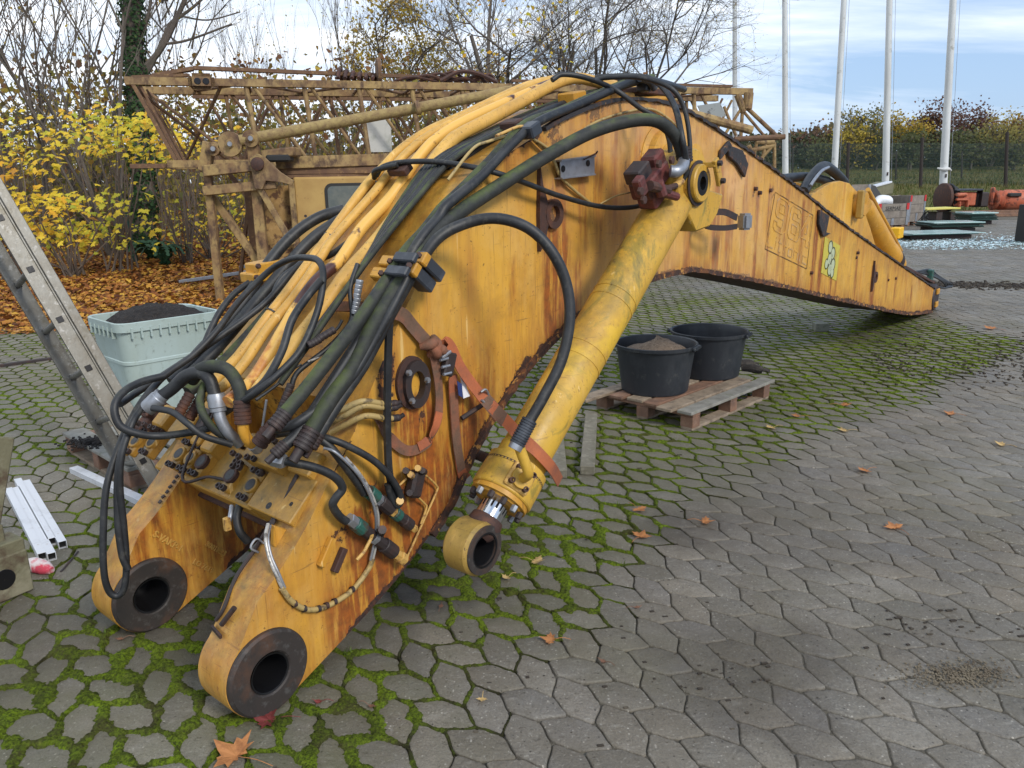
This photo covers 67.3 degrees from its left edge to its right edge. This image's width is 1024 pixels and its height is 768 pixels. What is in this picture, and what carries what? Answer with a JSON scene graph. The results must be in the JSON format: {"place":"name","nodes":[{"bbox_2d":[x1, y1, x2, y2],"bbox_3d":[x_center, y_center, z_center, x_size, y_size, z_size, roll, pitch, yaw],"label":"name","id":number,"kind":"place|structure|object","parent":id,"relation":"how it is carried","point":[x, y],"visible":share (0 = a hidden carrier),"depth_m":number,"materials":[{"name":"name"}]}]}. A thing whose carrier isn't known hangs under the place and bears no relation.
{"place":"outdoors","nodes":[
{"label":"outdoors","id":0,"kind":"place"},
{"bbox_2d":[0,220,1023,767],"bbox_3d":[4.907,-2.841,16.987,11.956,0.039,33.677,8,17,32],"label":"pavement","id":1,"kind":"structure","parent":0,"point":[964,472],"depth_m":3.09,"materials":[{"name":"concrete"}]},
{"bbox_2d":[0,436,33,602],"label":"machine frame","id":2,"kind":"object","parent":1,"relation":"on","point":[15,576],"visible":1,"depth_m":3.20,"materials":[{"name":"beige metal"}]},
{"bbox_2d":[0,357,51,366],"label":"metal rod","id":3,"kind":"object","parent":1,"relation":"on","point":[24,362],"visible":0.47,"depth_m":7.53,"materials":[{"name":"metal"}]},
{"bbox_2d":[6,487,46,559],"bbox_3d":[-2.488,0.697,3.920,0.036,0.040,1.041,-13,19,-38],"label":"metal profile","id":4,"kind":"object","parent":1,"relation":"on","point":[29,531],"visible":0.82,"depth_m":3.83,"materials":[{"name":"white"}]},
{"bbox_2d":[13,486,56,560],"bbox_3d":[-2.448,0.695,3.924,0.036,0.040,1.057,-13,19,-38],"label":"metal profile","id":5,"kind":"object","parent":1,"relation":"on","point":[44,540],"visible":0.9,"depth_m":3.80,"materials":[{"name":"white"}]},
{"bbox_2d":[14,478,55,544],"bbox_3d":[-2.529,0.660,4.064,0.036,0.040,1.028,-13,19,-38],"label":"metal profile","id":6,"kind":"object","parent":1,"relation":"on","point":[44,525],"visible":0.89,"depth_m":3.99,"materials":[{"name":"white"}]},
{"bbox_2d":[28,557,54,574],"bbox_3d":[-2.112,0.810,3.424,0.167,0.070,0.068,4,16,19],"label":"work glove","id":7,"kind":"object","parent":1,"relation":"on","point":[40,566],"visible":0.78,"depth_m":3.39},
{"bbox_2d":[23,479,67,548],"bbox_3d":[-2.461,0.667,4.033,0.036,0.040,1.039,-13,19,-38],"label":"metal profile","id":8,"kind":"object","parent":1,"relation":"on","point":[60,540],"visible":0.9,"depth_m":3.92,"materials":[{"name":"white"}]},
{"bbox_2d":[0,178,158,486],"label":"ladder","id":9,"kind":"object","parent":1,"relation":"on","point":[41,277],"visible":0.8,"depth_m":4.05,"materials":[{"name":"metal"}]},
{"bbox_2d":[69,465,141,503],"bbox_3d":[-2.305,0.575,4.380,0.852,0.035,0.050,10,19,37],"label":"metal profile","id":10,"kind":"object","parent":1,"relation":"on","point":[131,496],"visible":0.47,"depth_m":4.43,"materials":[{"name":"white"}]},
{"bbox_2d":[62,426,174,490],"bbox_3d":[-2.276,0.386,4.888,1.020,0.140,0.722,12,20,41],"label":"wooden pallet","id":11,"kind":"object","parent":1,"relation":"on","point":[98,459],"visible":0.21,"depth_m":4.62,"materials":[{"name":"brown wood"}]},
{"bbox_2d":[54,433,118,450],"bbox_3d":[-2.570,0.350,4.721,0.451,0.029,0.301,3,15,14],"label":"spilled compost","id":12,"kind":"object","parent":11,"relation":"on","point":[95,441],"visible":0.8,"depth_m":4.70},
{"bbox_2d":[87,304,216,417],"bbox_3d":[-2.614,-0.150,5.721,0.627,0.765,0.756,12,20,41],"label":"plastic bin","id":13,"kind":"object","parent":1,"relation":"on","point":[137,350],"visible":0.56,"depth_m":5.41,"materials":[{"name":"plastic"}]},
{"bbox_2d":[106,302,203,333],"bbox_3d":[-2.621,-0.521,5.628,0.564,0.154,0.682,12,20,41],"label":"compost","id":14,"kind":"object","parent":13,"relation":"in","point":[146,312],"visible":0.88,"depth_m":5.50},
{"bbox_2d":[213,730,272,767],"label":"fallen leaf","id":15,"kind":"object","parent":1,"relation":"on","point":[229,753],"visible":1,"depth_m":2.30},
{"bbox_2d":[124,57,785,300],"bbox_3d":[-0.306,-3.294,12.222,10.509,3.543,3.269,-5,15,-16],"label":"lattice crane","id":16,"kind":"object","parent":1,"relation":"on","point":[275,213],"visible":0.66,"depth_m":10.91,"materials":[{"name":"paint"}]},
{"bbox_2d":[0,275,1023,767],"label":"moss","id":17,"kind":"object","parent":1,"relation":"on","point":[46,695],"visible":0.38,"depth_m":3.38,"materials":[{"name":"plant"}]},
{"bbox_2d":[254,709,299,729],"bbox_3d":[-0.756,1.054,2.450,0.126,0.026,0.114,-12,19,-37],"label":"fallen leaf","id":18,"kind":"object","parent":17,"relation":"on","point":[270,716],"visible":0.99,"depth_m":2.44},
{"bbox_2d":[92,72,952,717],"bbox_3d":[2.620,-1.130,6.300,1.702,2.196,11.463,13,20,42],"label":"excavator boom","id":19,"kind":"object","parent":1,"relation":"on","point":[504,240],"visible":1,"depth_m":2.93,"materials":[{"name":"yellow paint"}]},
{"bbox_2d":[335,301,562,486],"bbox_3d":[-0.267,0.074,2.837,0.932,0.781,0.396,-1,15,0],"label":"ratchet strap","id":20,"kind":"object","parent":19,"relation":"attached to","point":[445,350],"visible":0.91,"depth_m":2.85,"materials":[{"name":"fabric"}]},
{"bbox_2d":[540,632,570,643],"bbox_3d":[0.158,0.941,2.842,0.084,0.014,0.088,-13,19,-38],"label":"fallen leaf","id":21,"kind":"object","parent":1,"relation":"on","point":[549,638],"visible":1,"depth_m":2.85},
{"bbox_2d":[550,438,566,477],"bbox_3d":[0.277,0.420,4.768,0.100,0.050,0.759,0,15,2],"label":"timber","id":22,"kind":"object","parent":1,"relation":"on","point":[559,458],"visible":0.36,"depth_m":4.56,"materials":[{"name":"grey wood"}]},
{"bbox_2d":[580,413,596,474],"bbox_3d":[0.498,0.368,4.943,0.085,0.055,1.047,1,15,7],"label":"timber","id":23,"kind":"object","parent":1,"relation":"on","point":[587,461],"visible":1,"depth_m":4.77,"materials":[{"name":"grey wood"}]},
{"bbox_2d":[632,530,649,541],"bbox_3d":[0.595,0.720,3.646,0.112,0.018,0.092,-6,16,-20],"label":"fallen leaf","id":24,"kind":"object","parent":1,"relation":"on","point":[642,534],"visible":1,"depth_m":3.66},
{"bbox_2d":[273,280,1023,767],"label":"dirt crumbs","id":25,"kind":"object","parent":1,"relation":"on","point":[983,286],"visible":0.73,"depth_m":6.76,"materials":[{"name":"soil"}]},
{"bbox_2d":[584,377,774,430],"bbox_3d":[1.240,0.096,5.756,0.836,0.140,1.410,13,20,43],"label":"wooden pallet","id":26,"kind":"object","parent":1,"relation":"on","point":[693,401],"visible":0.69,"depth_m":5.54,"materials":[{"name":"brown wood"}]},
{"bbox_2d":[615,334,701,396],"bbox_3d":[1.058,-0.137,5.679,0.620,0.356,0.608,-1,15,0],"label":"mortar tub","id":27,"kind":"object","parent":26,"relation":"on","point":[656,373],"visible":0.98,"depth_m":5.48,"materials":[{"name":"plastic"}]},
{"bbox_2d":[627,335,685,349],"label":"sand","id":28,"kind":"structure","parent":27,"relation":"in","point":[658,343],"depth_m":5.53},
{"bbox_2d":[667,323,752,380],"bbox_3d":[1.557,-0.256,6.097,0.620,0.356,0.608,-1,15,0],"label":"mortar tub","id":29,"kind":"object","parent":26,"relation":"on","point":[718,355],"visible":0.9,"depth_m":5.89,"materials":[{"name":"plastic"}]},
{"bbox_2d":[740,359,758,366],"bbox_3d":[1.911,-0.172,6.314,0.237,0.068,0.096,-6,15,-17],"label":"work glove","id":30,"kind":"object","parent":26,"relation":"on","point":[745,362],"visible":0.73,"depth_m":6.28,"materials":[{"name":"fabric"}]},
{"bbox_2d":[741,364,769,373],"bbox_3d":[1.942,-0.123,6.123,0.222,0.068,0.096,5,16,22],"label":"work glove","id":31,"kind":"object","parent":26,"relation":"on","point":[757,369],"visible":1,"depth_m":6.09,"materials":[{"name":"fabric"}]},
{"bbox_2d":[812,322,829,331],"bbox_3d":[3.412,-0.634,8.496,0.146,0.085,0.140,0,15,5],"label":"concrete block","id":32,"kind":"object","parent":1,"relation":"on","point":[821,326],"depth_m":8.44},
{"bbox_2d":[879,203,909,228],"bbox_3d":[11.674,-5.321,24.320,1.217,0.788,1.012,-6,15,-17],"label":"wooden crate","id":33,"kind":"object","parent":1,"relation":"on","point":[896,214],"visible":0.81,"depth_m":23.91,"materials":[{"name":"grey wood"}]},
{"bbox_2d":[851,184,880,198],"bbox_3d":[11.129,-5.915,24.062,1.364,0.670,0.209,-5,15,-14],"label":"broken crate panel","id":34,"kind":"object","parent":33,"relation":"on","point":[875,191],"visible":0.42,"depth_m":23.91,"materials":[{"name":"grey wood"}]},
{"bbox_2d":[875,195,892,203],"bbox_3d":[11.582,-5.731,24.038,0.715,0.352,0.328,-4,15,-11],"label":"white sack","id":35,"kind":"object","parent":34,"relation":"in","point":[883,199],"visible":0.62,"depth_m":23.91,"materials":[{"name":"white"}]},
{"bbox_2d":[871,181,893,194],"bbox_3d":[11.894,-6.349,25.252,0.900,0.597,0.800,-6,15,-17],"label":"canvas bundle","id":36,"kind":"object","parent":33,"relation":"on","point":[885,188],"visible":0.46,"depth_m":24.92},
{"bbox_2d":[883,521,908,534],"bbox_3d":[1.854,0.689,3.686,0.119,0.015,0.100,12,19,40],"label":"fallen leaf","id":37,"kind":"object","parent":1,"relation":"on","point":[890,525],"visible":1,"depth_m":3.71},
{"bbox_2d":[891,195,926,225],"bbox_3d":[13.203,-5.872,25.938,0.985,0.978,0.962,-11,18,-33],"label":"wooden crate","id":38,"kind":"object","parent":1,"relation":"on","point":[917,204],"visible":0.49,"depth_m":25.55,"materials":[{"name":"grey wood"}]},
{"bbox_2d":[928,212,942,220],"bbox_3d":[15.581,-6.190,28.327,0.240,0.300,0.600,-1,15,0],"label":"support block","id":39,"kind":"object","parent":1,"relation":"on","point":[936,216],"depth_m":28.09,"materials":[{"name":"wood"}]},
{"bbox_2d":[925,207,960,209],"bbox_3d":[15.659,-6.479,28.355,1.272,0.070,1.099,-1,15,0],"label":"yellow plate","id":40,"kind":"object","parent":39,"relation":"on","point":[934,208],"visible":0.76,"depth_m":27.91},
{"bbox_2d":[901,229,985,239],"bbox_3d":[11.190,-3.988,20.554,2.264,0.159,1.355,-2,15,-6],"label":"glass stack","id":41,"kind":"object","parent":1,"relation":"on","point":[935,234],"visible":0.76,"depth_m":20.07,"materials":[{"name":"glass"}]},
{"bbox_2d":[874,653,1020,699],"bbox_3d":[1.497,0.990,2.614,0.527,0.004,0.209,-4,15,-10],"label":"tan grit","id":42,"kind":"object","parent":1,"relation":"on","point":[970,676],"visible":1,"depth_m":2.62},
{"bbox_2d":[911,220,985,230],"bbox_3d":[13.080,-4.749,23.093,1.636,0.272,1.081,-1,15,0],"label":"glass stack","id":43,"kind":"object","parent":1,"relation":"on","point":[968,225],"visible":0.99,"depth_m":22.73,"materials":[{"name":"glass"}]},
{"bbox_2d":[942,212,955,219],"bbox_3d":[16.108,-6.195,28.328,0.240,0.291,0.600,-1,15,0],"label":"support block","id":44,"kind":"object","parent":1,"relation":"on","point":[948,216],"depth_m":28.16,"materials":[{"name":"wood"}]},
{"bbox_2d":[897,232,1023,249],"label":"broken glass","id":45,"kind":"object","parent":1,"relation":"on","point":[959,243],"visible":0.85,"depth_m":18.68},
{"bbox_2d":[952,211,998,223],"bbox_3d":[15.625,-5.614,25.976,1.009,0.392,1.077,-1,15,0],"label":"glass stack","id":46,"kind":"object","parent":1,"relation":"on","point":[987,217],"visible":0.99,"depth_m":25.56,"materials":[{"name":"glass"}]},
{"bbox_2d":[1014,204,1023,241],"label":"dark post","id":47,"kind":"object","parent":1,"relation":"on","point":[1019,234],"visible":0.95,"depth_m":18.82,"materials":[{"name":"black metal"}]},
{"bbox_2d":[0,166,1023,767],"bbox_3d":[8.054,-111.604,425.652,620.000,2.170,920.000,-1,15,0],"label":"ground","id":48,"kind":"structure","parent":0,"point":[934,186],"depth_m":9.41,"materials":[{"name":"plant"}]},
{"bbox_2d":[0,0,67,169],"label":"bare tree","id":49,"kind":"object","parent":48,"relation":"on","point":[3,47],"visible":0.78,"depth_m":14.79,"materials":[{"name":"brown plant"}]},
{"bbox_2d":[0,0,105,247],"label":"bare tree","id":50,"kind":"object","parent":48,"relation":"on","point":[45,187],"visible":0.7,"depth_m":16.08,"materials":[{"name":"brown plant"}]},
{"bbox_2d":[0,108,123,279],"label":"young maple","id":51,"kind":"object","parent":48,"relation":"on","point":[4,177],"visible":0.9,"depth_m":12.44,"materials":[{"name":"yellow"}]},
{"bbox_2d":[0,175,179,277],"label":"young maple","id":52,"kind":"object","parent":48,"relation":"on","point":[54,212],"visible":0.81,"depth_m":12.84,"materials":[{"name":"yellow"}]},
{"bbox_2d":[0,0,191,255],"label":"bare tree","id":53,"kind":"object","parent":48,"relation":"on","point":[106,246],"visible":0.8,"depth_m":14.97,"materials":[{"name":"brown plant"}]},
{"bbox_2d":[16,101,189,274],"bbox_3d":[-7.164,-3.349,13.299,4.048,2.878,2.408,6,16,24],"label":"young maple","id":54,"kind":"object","parent":48,"relation":"on","point":[117,142],"visible":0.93,"depth_m":12.97,"materials":[{"name":"yellow"}]},
{"bbox_2d":[0,0,237,237],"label":"bare tree","id":55,"kind":"object","parent":48,"relation":"on","point":[104,113],"visible":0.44,"depth_m":17.92,"materials":[{"name":"brown plant"}]},
{"bbox_2d":[114,181,137,263],"bbox_3d":[-7.148,-2.946,14.289,0.247,1.617,0.090,-1,15,0],"label":"fence post","id":56,"kind":"object","parent":48,"relation":"on","point":[128,224],"visible":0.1,"depth_m":14.26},
{"bbox_2d":[0,220,263,333],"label":"leaf litter","id":57,"kind":"object","parent":48,"relation":"on","point":[88,306],"visible":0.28,"depth_m":11.88,"materials":[{"name":"orange plant"}]},
{"bbox_2d":[122,240,177,258],"bbox_3d":[-6.928,-2.517,14.557,1.233,0.370,0.926,13,20,43],"label":"fern","id":58,"kind":"object","parent":48,"relation":"on","point":[148,252],"visible":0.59,"depth_m":14.51,"materials":[{"name":"green plant"}]},
{"bbox_2d":[85,112,240,262],"bbox_3d":[-6.028,-3.541,13.950,2.948,2.773,2.902,-1,15,0],"label":"young maple","id":59,"kind":"object","parent":48,"relation":"on","point":[189,257],"visible":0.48,"depth_m":14.01,"materials":[{"name":"yellow"}]},
{"bbox_2d":[132,244,195,265],"bbox_3d":[-6.341,-2.353,14.078,1.020,0.370,1.119,-5,15,-16],"label":"fern","id":60,"kind":"object","parent":48,"relation":"on","point":[163,254],"visible":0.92,"depth_m":13.94,"materials":[{"name":"green plant"}]},
{"bbox_2d":[142,0,201,220],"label":"bare sapling","id":61,"kind":"object","parent":48,"relation":"on","point":[177,63],"visible":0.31,"depth_m":18.97,"materials":[{"name":"brown plant"}]},
{"bbox_2d":[107,183,248,259],"bbox_3d":[-5.767,-3.076,14.457,3.919,1.546,2.998,-1,15,0],"label":"young maple","id":62,"kind":"object","parent":48,"relation":"on","point":[205,244],"visible":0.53,"depth_m":14.70,"materials":[{"name":"yellow"}]},
{"bbox_2d":[115,0,246,251],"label":"ivy tree","id":63,"kind":"object","parent":48,"relation":"on","point":[135,26],"visible":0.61,"depth_m":15.29,"materials":[{"name":"green plant"}]},
{"bbox_2d":[151,2,228,211],"bbox_3d":[-9.233,-8.146,22.197,2.046,6.548,1.736,4,16,20],"label":"bare sapling","id":64,"kind":"object","parent":48,"relation":"on","point":[195,72],"visible":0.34,"depth_m":22.06,"materials":[{"name":"brown plant"}]},
{"bbox_2d":[179,270,245,282],"bbox_3d":[-4.633,-1.706,12.145,1.249,0.203,0.100,-1,15,0],"label":"grey plank","id":65,"kind":"object","parent":48,"relation":"on","point":[209,277],"visible":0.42,"depth_m":12.11,"materials":[{"name":"wood"}]},
{"bbox_2d":[208,0,249,179],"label":"bare sapling","id":66,"kind":"object","parent":48,"relation":"on","point":[224,55],"visible":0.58,"depth_m":25.40,"materials":[{"name":"brown plant"}]},
{"bbox_2d":[0,101,460,241],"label":"green undergrowth","id":67,"kind":"object","parent":48,"relation":"on","point":[224,114],"visible":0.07,"depth_m":18.92,"materials":[{"name":"green plant"}]},
{"bbox_2d":[203,0,279,185],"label":"bare sapling","id":68,"kind":"object","parent":48,"relation":"on","point":[256,46],"visible":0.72,"depth_m":22.65,"materials":[{"name":"brown plant"}]},
{"bbox_2d":[0,32,542,245],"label":"thicket","id":69,"kind":"object","parent":48,"relation":"on","point":[105,98],"depth_m":18.73,"materials":[{"name":"plant"}]},
{"bbox_2d":[243,0,303,147],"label":"bare sapling","id":70,"kind":"object","parent":48,"relation":"on","point":[275,60],"visible":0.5,"depth_m":21.32,"materials":[{"name":"brown plant"}]},
{"bbox_2d":[254,0,309,125],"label":"bare sapling","id":71,"kind":"object","parent":48,"relation":"on","point":[280,51],"visible":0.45,"depth_m":21.40,"materials":[{"name":"brown plant"}]},
{"bbox_2d":[0,45,647,238],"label":"brown undergrowth","id":72,"kind":"object","parent":48,"relation":"on","point":[222,117],"visible":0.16,"depth_m":18.68,"materials":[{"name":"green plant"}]},
{"bbox_2d":[307,0,351,148],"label":"bare sapling","id":73,"kind":"object","parent":48,"relation":"on","point":[328,41],"visible":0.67,"depth_m":23.80,"materials":[{"name":"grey plant"}]},
{"bbox_2d":[319,0,360,140],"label":"bare sapling","id":74,"kind":"object","parent":48,"relation":"on","point":[335,16],"visible":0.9,"depth_m":19.34,"materials":[{"name":"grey plant"}]},
{"bbox_2d":[330,0,487,142],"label":"autumn tree","id":75,"kind":"object","parent":48,"relation":"on","point":[399,18],"visible":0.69,"depth_m":21.54,"materials":[{"name":"brown plant"}]},
{"bbox_2d":[376,0,537,119],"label":"autumn tree","id":76,"kind":"object","parent":48,"relation":"on","point":[484,68],"visible":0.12,"depth_m":25.06,"materials":[{"name":"brown plant"}]},
{"bbox_2d":[5,123,992,190],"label":"wood","id":77,"kind":"object","parent":48,"relation":"on","point":[832,126],"visible":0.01,"depth_m":70.71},
{"bbox_2d":[394,0,608,83],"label":"bare tree","id":78,"kind":"object","parent":48,"relation":"on","point":[487,66],"visible":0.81,"depth_m":18.97,"materials":[{"name":"brown plant"}]},
{"bbox_2d":[492,0,663,106],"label":"bare tree","id":79,"kind":"object","parent":48,"relation":"on","point":[568,64],"visible":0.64,"depth_m":19.69,"materials":[{"name":"brown plant"}]},
{"bbox_2d":[539,0,719,79],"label":"bare tree","id":80,"kind":"object","parent":48,"relation":"on","point":[604,49],"visible":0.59,"depth_m":19.44,"materials":[{"name":"brown plant"}]},
{"bbox_2d":[539,0,813,106],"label":"bare tree","id":81,"kind":"object","parent":48,"relation":"on","point":[669,42],"visible":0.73,"depth_m":21.73,"materials":[{"name":"brown plant"}]},
{"bbox_2d":[732,0,737,137],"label":"flagpole","id":82,"kind":"object","parent":48,"relation":"on","point":[734,83],"visible":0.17,"depth_m":35.37,"materials":[{"name":"metal"}]},
{"bbox_2d":[782,0,789,173],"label":"flagpole","id":83,"kind":"object","parent":48,"relation":"on","point":[785,163],"visible":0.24,"depth_m":33.74,"materials":[{"name":"metal"}]},
{"bbox_2d":[775,118,832,165],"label":"hedge tree","id":84,"kind":"object","parent":48,"relation":"on","point":[815,132],"visible":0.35,"depth_m":51.53,"materials":[{"name":"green plant"}]},
{"bbox_2d":[800,134,845,167],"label":"bush","id":85,"kind":"object","parent":48,"relation":"on","point":[820,152],"visible":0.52,"depth_m":47.47,"materials":[{"name":"green plant"}]},
{"bbox_2d":[831,0,849,178],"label":"flagpole","id":86,"kind":"object","parent":48,"relation":"on","point":[837,111],"visible":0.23,"depth_m":32.80,"materials":[{"name":"metal"}]},
{"bbox_2d":[825,110,882,169],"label":"bush","id":87,"kind":"object","parent":48,"relation":"on","point":[848,134],"visible":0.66,"depth_m":47.64,"materials":[{"name":"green plant"}]},
{"bbox_2d":[827,96,901,148],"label":"hedge tree","id":88,"kind":"object","parent":48,"relation":"on","point":[874,125],"visible":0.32,"depth_m":53.26,"materials":[{"name":"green plant"}]},
{"bbox_2d":[729,128,1023,169],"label":"hedge undergrowth","id":89,"kind":"object","parent":48,"relation":"on","point":[747,143],"visible":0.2,"depth_m":50.86,"materials":[{"name":"plant"}]},
{"bbox_2d":[850,116,908,169],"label":"bush","id":90,"kind":"object","parent":48,"relation":"on","point":[879,141],"visible":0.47,"depth_m":47.75,"materials":[{"name":"green plant"}]},
{"bbox_2d":[882,0,895,195],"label":"flagpole","id":91,"kind":"object","parent":48,"relation":"on","point":[887,105],"visible":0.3,"depth_m":31.95,"materials":[{"name":"metal"}]},
{"bbox_2d":[757,132,1023,187],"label":"chain link fence","id":92,"kind":"object","parent":48,"relation":"on","point":[921,164],"visible":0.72,"depth_m":41.37,"materials":[{"name":"grey"}]},
{"bbox_2d":[777,166,1023,211],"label":"bank grass","id":93,"kind":"structure","parent":48,"relation":"on","point":[896,187],"depth_m":42.41,"materials":[{"name":"plant"}]},
{"bbox_2d":[867,102,939,165],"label":"hedge tree","id":94,"kind":"object","parent":48,"relation":"on","point":[905,128],"visible":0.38,"depth_m":50.89,"materials":[{"name":"yellow plant"}]},
{"bbox_2d":[891,125,939,169],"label":"bush","id":95,"kind":"object","parent":48,"relation":"on","point":[916,140],"visible":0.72,"depth_m":47.93,"materials":[{"name":"green plant"}]},
{"bbox_2d":[899,95,977,166],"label":"hedge tree","id":96,"kind":"object","parent":48,"relation":"on","point":[934,116],"visible":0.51,"depth_m":52.05,"materials":[{"name":"brown plant"}]},
{"bbox_2d":[937,0,959,211],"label":"flagpole","id":97,"kind":"object","parent":48,"relation":"on","point":[944,168],"visible":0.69,"depth_m":31.03,"materials":[{"name":"metal"}]},
{"bbox_2d":[927,127,981,170],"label":"bush","id":98,"kind":"object","parent":48,"relation":"on","point":[956,140],"visible":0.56,"depth_m":47.55,"materials":[{"name":"green plant"}]},
{"bbox_2d":[937,125,995,169],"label":"bush","id":99,"kind":"object","parent":48,"relation":"on","point":[979,141],"visible":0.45,"depth_m":47.90,"materials":[{"name":"green plant"}]},
{"bbox_2d":[940,95,1001,134],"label":"hedge tree","id":100,"kind":"object","parent":48,"relation":"on","point":[982,120],"visible":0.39,"depth_m":53.66,"materials":[{"name":"brown plant"}]},
{"bbox_2d":[962,113,1023,166],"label":"hedge tree","id":101,"kind":"object","parent":48,"relation":"on","point":[1013,132],"visible":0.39,"depth_m":49.43,"materials":[{"name":"green plant"}]},
{"bbox_2d":[972,210,1018,212],"bbox_3d":[20.853,-6.857,30.709,6.001,0.220,0.250,-1,15,-1],"label":"timber","id":102,"kind":"object","parent":48,"relation":"on","point":[1008,211],"visible":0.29,"depth_m":30.55,"materials":[{"name":"brown wood"}]},
{"bbox_2d":[933,183,1023,211],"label":"axle unit","id":103,"kind":"object","parent":102,"relation":"on","point":[948,195],"visible":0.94,"depth_m":30.80,"materials":[{"name":"metal"}]},
{"bbox_2d":[978,106,1023,131],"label":"hedge tree","id":104,"kind":"object","parent":48,"relation":"on","point":[1005,118],"visible":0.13,"depth_m":57.96,"materials":[{"name":"green plant"}]},
{"bbox_2d":[987,129,1023,169],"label":"bush","id":105,"kind":"object","parent":48,"relation":"on","point":[1013,142],"visible":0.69,"depth_m":47.75,"materials":[{"name":"green plant"}]},
{"bbox_2d":[998,106,1023,129],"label":"hedge tree","id":106,"kind":"object","parent":48,"relation":"on","point":[1018,118],"visible":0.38,"depth_m":55.08,"materials":[{"name":"green plant"}]},
{"bbox_2d":[0,0,1023,181],"label":"sky","id":107,"kind":"structure","parent":0,"point":[989,59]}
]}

